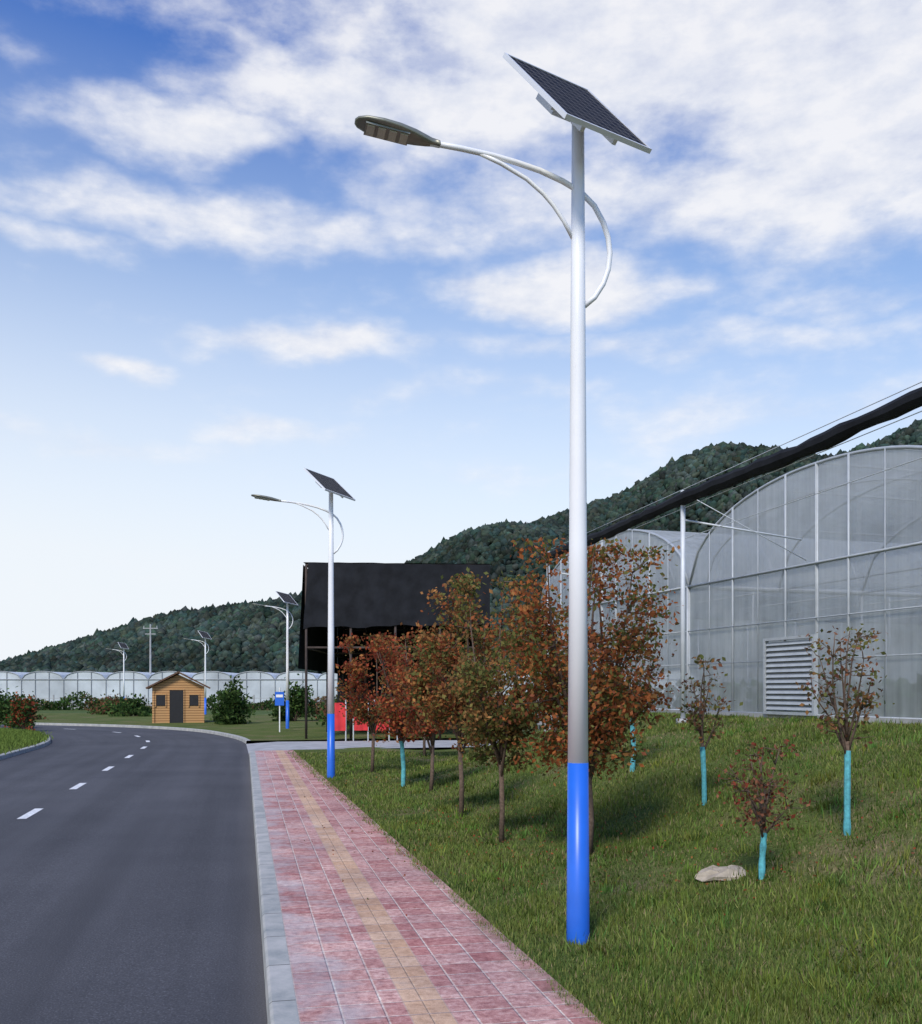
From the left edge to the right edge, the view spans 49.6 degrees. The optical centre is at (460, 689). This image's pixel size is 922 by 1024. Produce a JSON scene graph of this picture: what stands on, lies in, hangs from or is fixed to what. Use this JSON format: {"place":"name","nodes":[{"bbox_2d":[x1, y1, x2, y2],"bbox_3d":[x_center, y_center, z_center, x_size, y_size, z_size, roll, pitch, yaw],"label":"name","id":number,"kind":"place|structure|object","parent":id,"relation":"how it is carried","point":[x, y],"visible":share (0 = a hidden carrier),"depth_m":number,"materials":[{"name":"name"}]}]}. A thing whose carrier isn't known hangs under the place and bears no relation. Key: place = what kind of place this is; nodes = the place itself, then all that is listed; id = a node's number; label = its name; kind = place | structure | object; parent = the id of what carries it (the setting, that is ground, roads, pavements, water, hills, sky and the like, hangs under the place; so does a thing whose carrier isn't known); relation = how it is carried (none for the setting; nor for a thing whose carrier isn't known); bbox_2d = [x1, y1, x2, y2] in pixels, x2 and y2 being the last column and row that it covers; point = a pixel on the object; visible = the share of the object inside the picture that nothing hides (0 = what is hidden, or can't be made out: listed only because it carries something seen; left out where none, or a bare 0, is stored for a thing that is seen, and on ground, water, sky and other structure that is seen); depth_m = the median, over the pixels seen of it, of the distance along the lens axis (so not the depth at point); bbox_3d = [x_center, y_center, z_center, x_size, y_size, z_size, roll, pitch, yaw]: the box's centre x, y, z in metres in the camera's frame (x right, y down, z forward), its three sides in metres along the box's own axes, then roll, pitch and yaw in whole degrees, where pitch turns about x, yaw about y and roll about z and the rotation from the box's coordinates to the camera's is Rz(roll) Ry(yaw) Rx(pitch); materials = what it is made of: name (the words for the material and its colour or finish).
{"place":"outdoors","nodes":[
{"label":"outdoors","id":0,"kind":"place"},
{"bbox_2d":[0,727,52,754],"bbox_3d":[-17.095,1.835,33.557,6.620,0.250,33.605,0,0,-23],"label":"grass","id":1,"kind":"structure","parent":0,"point":[26,737],"depth_m":36.62,"materials":[{"name":"green plant"}]},
{"bbox_2d":[0,724,266,1023],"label":"road","id":2,"kind":"structure","parent":0,"point":[129,891],"depth_m":10.29,"materials":[{"name":"grey asphalt"}]},
{"bbox_2d":[0,692,39,727],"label":"bush","id":3,"kind":"object","parent":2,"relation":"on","point":[5,710],"visible":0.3,"depth_m":50.48,"materials":[{"name":"green plant"}]},
{"bbox_2d":[4,686,39,730],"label":"bush","id":4,"kind":"object","parent":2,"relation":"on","point":[24,708],"visible":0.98,"depth_m":46.80,"materials":[{"name":"green plant"}]},
{"bbox_2d":[0,733,50,759],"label":"kerb","id":5,"kind":"structure","parent":2,"relation":"on","point":[22,750],"depth_m":31.60,"materials":[{"name":"concrete"}]},
{"bbox_2d":[17,732,149,818],"bbox_3d":[-24.164,1.966,41.597,69.778,0.001,18.293,0,0,45],"label":"road marking","id":6,"kind":"object","parent":2,"relation":"on","point":[29,814],"visible":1,"depth_m":19.81,"materials":[{"name":"paint"}]},
{"bbox_2d":[35,723,250,743],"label":"kerb","id":7,"kind":"structure","parent":2,"relation":"on","point":[242,739],"depth_m":50.63,"materials":[{"name":"concrete"}]},
{"bbox_2d":[249,751,299,1023],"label":"kerb","id":8,"kind":"structure","parent":2,"relation":"on","point":[281,1006],"depth_m":7.82,"materials":[{"name":"concrete"}]},
{"bbox_2d":[34,695,505,708],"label":"boundary fence","id":9,"kind":"object","parent":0,"point":[150,704],"visible":0.09,"depth_m":103.97,"materials":[{"name":"concrete"}]},
{"bbox_2d":[0,713,550,740],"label":"verge","id":10,"kind":"structure","parent":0,"point":[262,728],"depth_m":51.95,"materials":[{"name":"green plant"}]},
{"bbox_2d":[0,688,10,705],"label":"bush","id":11,"kind":"object","parent":10,"relation":"on","point":[1,692],"visible":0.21,"depth_m":70.51,"materials":[{"name":"green plant"}]},
{"bbox_2d":[0,702,48,719],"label":"bush","id":12,"kind":"object","parent":10,"relation":"on","point":[39,716],"visible":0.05,"depth_m":62.30,"materials":[{"name":"green plant"}]},
{"bbox_2d":[89,689,127,714],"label":"bush","id":13,"kind":"object","parent":10,"relation":"on","point":[101,710],"visible":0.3,"depth_m":77.17,"materials":[{"name":"green plant"}]},
{"bbox_2d":[102,693,151,716],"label":"bush","id":14,"kind":"object","parent":10,"relation":"on","point":[131,707],"visible":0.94,"depth_m":71.56,"materials":[{"name":"green plant"}]},
{"bbox_2d":[145,671,209,722],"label":"wooden hut","id":15,"kind":"object","parent":10,"relation":"on","point":[177,697],"visible":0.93,"depth_m":56.10,"materials":[{"name":"brown wood"}]},
{"bbox_2d":[156,690,198,722],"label":"door and windows","id":16,"kind":"structure","parent":15,"relation":"in","point":[176,696],"depth_m":56.07,"materials":[{"name":"grey glass"}]},
{"bbox_2d":[183,631,211,713],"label":"street lamp","id":17,"kind":"object","parent":10,"relation":"on","point":[205,635],"visible":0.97,"depth_m":77.94,"materials":[{"name":"white metal"}]},
{"bbox_2d":[209,675,257,724],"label":"bush","id":18,"kind":"object","parent":10,"relation":"on","point":[229,706],"visible":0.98,"depth_m":54.07,"materials":[{"name":"green plant"}]},
{"bbox_2d":[252,591,297,728],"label":"street lamp","id":19,"kind":"object","parent":10,"relation":"on","point":[288,599],"visible":0.96,"depth_m":47.94,"materials":[{"name":"white metal"}]},
{"bbox_2d":[275,687,283,731],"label":"sign post","id":20,"kind":"object","parent":10,"relation":"on","point":[279,698],"visible":1,"depth_m":43.95,"materials":[{"name":"blue metal"}]},
{"bbox_2d":[271,709,308,716],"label":"bush","id":21,"kind":"object","parent":10,"relation":"on","point":[293,716],"visible":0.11,"depth_m":69.62,"materials":[{"name":"green plant"}]},
{"bbox_2d":[266,673,316,720],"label":"bush","id":22,"kind":"object","parent":10,"relation":"on","point":[296,701],"visible":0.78,"depth_m":59.71,"materials":[{"name":"green plant"}]},
{"bbox_2d":[307,694,336,720],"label":"bush","id":23,"kind":"object","parent":10,"relation":"on","point":[317,710],"visible":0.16,"depth_m":61.79,"materials":[{"name":"green plant"}]},
{"bbox_2d":[316,697,354,727],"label":"bush","id":24,"kind":"object","parent":10,"relation":"on","point":[323,723],"visible":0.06,"depth_m":49.65,"materials":[{"name":"green plant"}]},
{"bbox_2d":[356,696,393,732],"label":"bush","id":25,"kind":"object","parent":10,"relation":"on","point":[369,727],"visible":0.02,"depth_m":43.88,"materials":[{"name":"green plant"}]},
{"bbox_2d":[298,562,489,740],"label":"shade net house","id":26,"kind":"structure","parent":10,"relation":"on","point":[374,598],"depth_m":37.91,"materials":[{"name":"black fabric"}]},
{"bbox_2d":[37,709,535,752],"bbox_3d":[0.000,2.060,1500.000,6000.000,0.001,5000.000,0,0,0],"label":"ground","id":27,"kind":"structure","parent":0,"point":[262,712],"depth_m":41.98,"materials":[{"name":"green plant"}]},
{"bbox_2d":[84,693,113,712],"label":"bush","id":28,"kind":"object","parent":27,"relation":"on","point":[102,699],"visible":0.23,"depth_m":83.62,"materials":[{"name":"green plant"}]},
{"bbox_2d":[106,642,128,697],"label":"street lamp","id":29,"kind":"object","parent":27,"relation":"on","point":[123,645],"visible":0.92,"depth_m":96.94,"materials":[{"name":"white metal"}]},
{"bbox_2d":[143,624,157,673],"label":"utility pole","id":30,"kind":"object","parent":27,"relation":"on","point":[150,628],"visible":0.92,"depth_m":121.92,"materials":[{"name":"concrete"}]},
{"bbox_2d":[29,691,335,709],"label":"hedge","id":31,"kind":"object","parent":27,"relation":"on","point":[64,702],"visible":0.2,"depth_m":99.55,"materials":[{"name":"green plant"}]},
{"bbox_2d":[0,671,661,702],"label":"polytunnel greenhouses","id":32,"kind":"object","parent":27,"relation":"on","point":[48,685],"visible":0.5,"depth_m":118.00,"materials":[{"name":"white plastic"}]},
{"bbox_2d":[335,702,345,740],"bbox_3d":[-4.550,1.180,37.000,0.600,1.600,0.080,0,0,0],"label":"red banner","id":33,"kind":"object","parent":27,"relation":"on","point":[340,722],"visible":0.45,"depth_m":36.99,"materials":[{"name":"fabric"}]},
{"bbox_2d":[353,703,368,740],"bbox_3d":[-3.750,1.180,37.300,0.600,1.600,0.080,0,0,0],"label":"red banner","id":34,"kind":"object","parent":27,"relation":"on","point":[360,727],"visible":0.2,"depth_m":37.30,"materials":[{"name":"fabric"}]},
{"bbox_2d":[374,700,389,740],"bbox_3d":[-2.950,1.180,37.100,0.600,1.600,0.080,0,0,0],"label":"red banner","id":35,"kind":"object","parent":27,"relation":"on","point":[377,726],"visible":0.04,"depth_m":37.09,"materials":[{"name":"metal"}]},
{"bbox_2d":[246,740,496,752],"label":"driveway","id":36,"kind":"structure","parent":0,"point":[291,745],"depth_m":34.06,"materials":[{"name":"concrete"}]},
{"bbox_2d":[294,747,476,752],"bbox_3d":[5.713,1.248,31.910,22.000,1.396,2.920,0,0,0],"label":"kerb","id":37,"kind":"object","parent":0,"point":[361,749],"visible":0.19,"depth_m":31.43,"materials":[{"name":"grey concrete"}]},
{"bbox_2d":[255,750,602,1023],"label":"sidewalk","id":38,"kind":"structure","parent":0,"point":[437,955],"depth_m":7.65,"materials":[{"name":"pink tile"}]},
{"bbox_2d":[0,0,921,660],"label":"sky","id":39,"kind":"structure","parent":0,"point":[217,288],"materials":[{"name":"blue"}]},
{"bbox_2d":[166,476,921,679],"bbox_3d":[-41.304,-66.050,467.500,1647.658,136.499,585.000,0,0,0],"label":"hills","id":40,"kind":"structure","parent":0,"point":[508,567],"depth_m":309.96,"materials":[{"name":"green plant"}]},
{"bbox_2d":[0,419,921,682],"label":"forest","id":41,"kind":"object","parent":40,"relation":"on","point":[235,627],"visible":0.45,"depth_m":340.10,"materials":[{"name":"green plant"}]},
{"bbox_2d":[288,708,921,1023],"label":"lawn","id":42,"kind":"structure","parent":0,"point":[751,859],"depth_m":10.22,"materials":[{"name":"green plant"}]},
{"bbox_2d":[251,468,354,777],"bbox_3d":[-3.295,-1.380,21.066,2.080,6.720,1.096,0,0,-26],"label":"street lamp","id":43,"kind":"object","parent":42,"relation":"on","point":[331,486],"visible":0.97,"depth_m":21.34,"materials":[{"name":"white metal"}]},
{"bbox_2d":[335,632,408,772],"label":"maple tree","id":44,"kind":"object","parent":42,"relation":"on","point":[358,712],"visible":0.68,"depth_m":22.68,"materials":[{"name":"red plant"}]},
{"bbox_2d":[361,630,438,786],"bbox_3d":[-1.060,0.412,19.692,1.828,3.105,1.872,0,0,0],"label":"maple tree","id":45,"kind":"object","parent":42,"relation":"on","point":[396,715],"visible":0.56,"depth_m":19.36,"materials":[{"name":"brown plant"}]},
{"bbox_2d":[386,637,447,755],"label":"maple tree","id":46,"kind":"object","parent":42,"relation":"on","point":[424,740],"visible":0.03,"depth_m":27.36,"materials":[{"name":"brown plant"}]},
{"bbox_2d":[389,630,465,790],"bbox_3d":[-0.524,0.419,18.159,1.611,2.995,1.674,0,0,0],"label":"maple tree","id":47,"kind":"object","parent":42,"relation":"on","point":[418,729],"visible":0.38,"depth_m":18.08,"materials":[{"name":"orange plant"}]},
{"bbox_2d":[400,567,508,816],"bbox_3d":[-0.064,0.087,14.738,1.733,3.702,1.716,0,0,0],"label":"maple tree","id":48,"kind":"object","parent":42,"relation":"on","point":[424,690],"visible":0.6,"depth_m":14.51,"materials":[{"name":"brown plant"}]},
{"bbox_2d":[454,628,521,754],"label":"maple tree","id":49,"kind":"object","parent":42,"relation":"on","point":[492,665],"visible":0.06,"depth_m":23.78,"materials":[{"name":"brown plant"}]},
{"bbox_2d":[441,567,546,842],"bbox_3d":[0.450,0.219,12.309,1.406,3.423,1.600,0,0,0],"label":"maple tree","id":50,"kind":"object","parent":42,"relation":"on","point":[481,725],"visible":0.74,"depth_m":12.18,"materials":[{"name":"brown plant"}]},
{"bbox_2d":[354,52,651,944],"bbox_3d":[0.350,-1.369,7.202,2.124,6.758,0.859,0,0,-21],"label":"street lamp","id":51,"kind":"object","parent":42,"relation":"on","point":[580,108],"visible":0.93,"depth_m":7.44,"materials":[{"name":"white metal"}]},
{"bbox_2d":[502,604,589,735],"bbox_3d":[1.765,-0.312,20.011,1.902,2.798,2.096,0,0,0],"label":"maple tree","id":52,"kind":"object","parent":42,"relation":"on","point":[564,649],"visible":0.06,"depth_m":19.96,"materials":[{"name":"orange plant"}]},
{"bbox_2d":[464,533,683,854],"bbox_3d":[1.289,0.083,11.105,2.510,3.582,2.545,0,0,0],"label":"maple tree","id":53,"kind":"object","parent":42,"relation":"on","point":[613,701],"visible":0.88,"depth_m":10.70,"materials":[{"name":"brown plant"}]},
{"bbox_2d":[270,742,920,917],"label":"fallen leaves","id":54,"kind":"object","parent":42,"relation":"on","point":[885,829],"visible":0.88,"depth_m":11.05,"materials":[{"name":"brown plant"}]},
{"bbox_2d":[307,708,921,1023],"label":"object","id":55,"kind":"object","parent":42,"relation":"on","point":[819,807],"visible":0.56,"depth_m":8.46,"materials":[{"name":"green plant"}]},
{"bbox_2d":[604,650,670,771],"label":"sapling","id":56,"kind":"object","parent":42,"relation":"on","point":[632,765],"visible":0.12,"depth_m":14.93,"materials":[{"name":"brown plant"}]},
{"bbox_2d":[673,654,742,805],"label":"sapling","id":57,"kind":"object","parent":42,"relation":"on","point":[699,724],"visible":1,"depth_m":11.97,"materials":[{"name":"brown plant"}]},
{"bbox_2d":[695,865,745,881],"bbox_3d":[2.428,1.706,9.252,0.522,0.127,0.347,0,0,0],"label":"stone","id":58,"kind":"object","parent":42,"relation":"on","point":[709,873],"visible":0.85,"depth_m":9.18,"materials":[{"name":"beige stone"}]},
{"bbox_2d":[535,381,921,731],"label":"shade net roll","id":59,"kind":"object","parent":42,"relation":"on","point":[833,436],"visible":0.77,"depth_m":16.49,"materials":[{"name":"black plastic netting fabric"},{"name":"steel wire"}]},
{"bbox_2d":[537,445,921,729],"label":"greenhouse","id":60,"kind":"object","parent":42,"relation":"on","point":[823,580],"visible":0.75,"depth_m":20.57,"materials":[{"name":"translucent plastic film"},{"name":"galvanised steel"}]},
{"bbox_2d":[714,735,815,879],"bbox_3d":[2.654,1.081,8.929,0.873,1.339,0.906,0,0,0],"label":"sapling","id":61,"kind":"object","parent":42,"relation":"on","point":[762,812],"visible":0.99,"depth_m":8.86,"materials":[{"name":"brown plant"}]},
{"bbox_2d":[796,623,894,835],"bbox_3d":[3.624,0.396,9.393,0.890,2.061,0.814,0,0,29],"label":"sapling","id":62,"kind":"object","parent":42,"relation":"on","point":[846,741],"visible":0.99,"depth_m":9.38,"materials":[{"name":"brown plant"}]}
]}

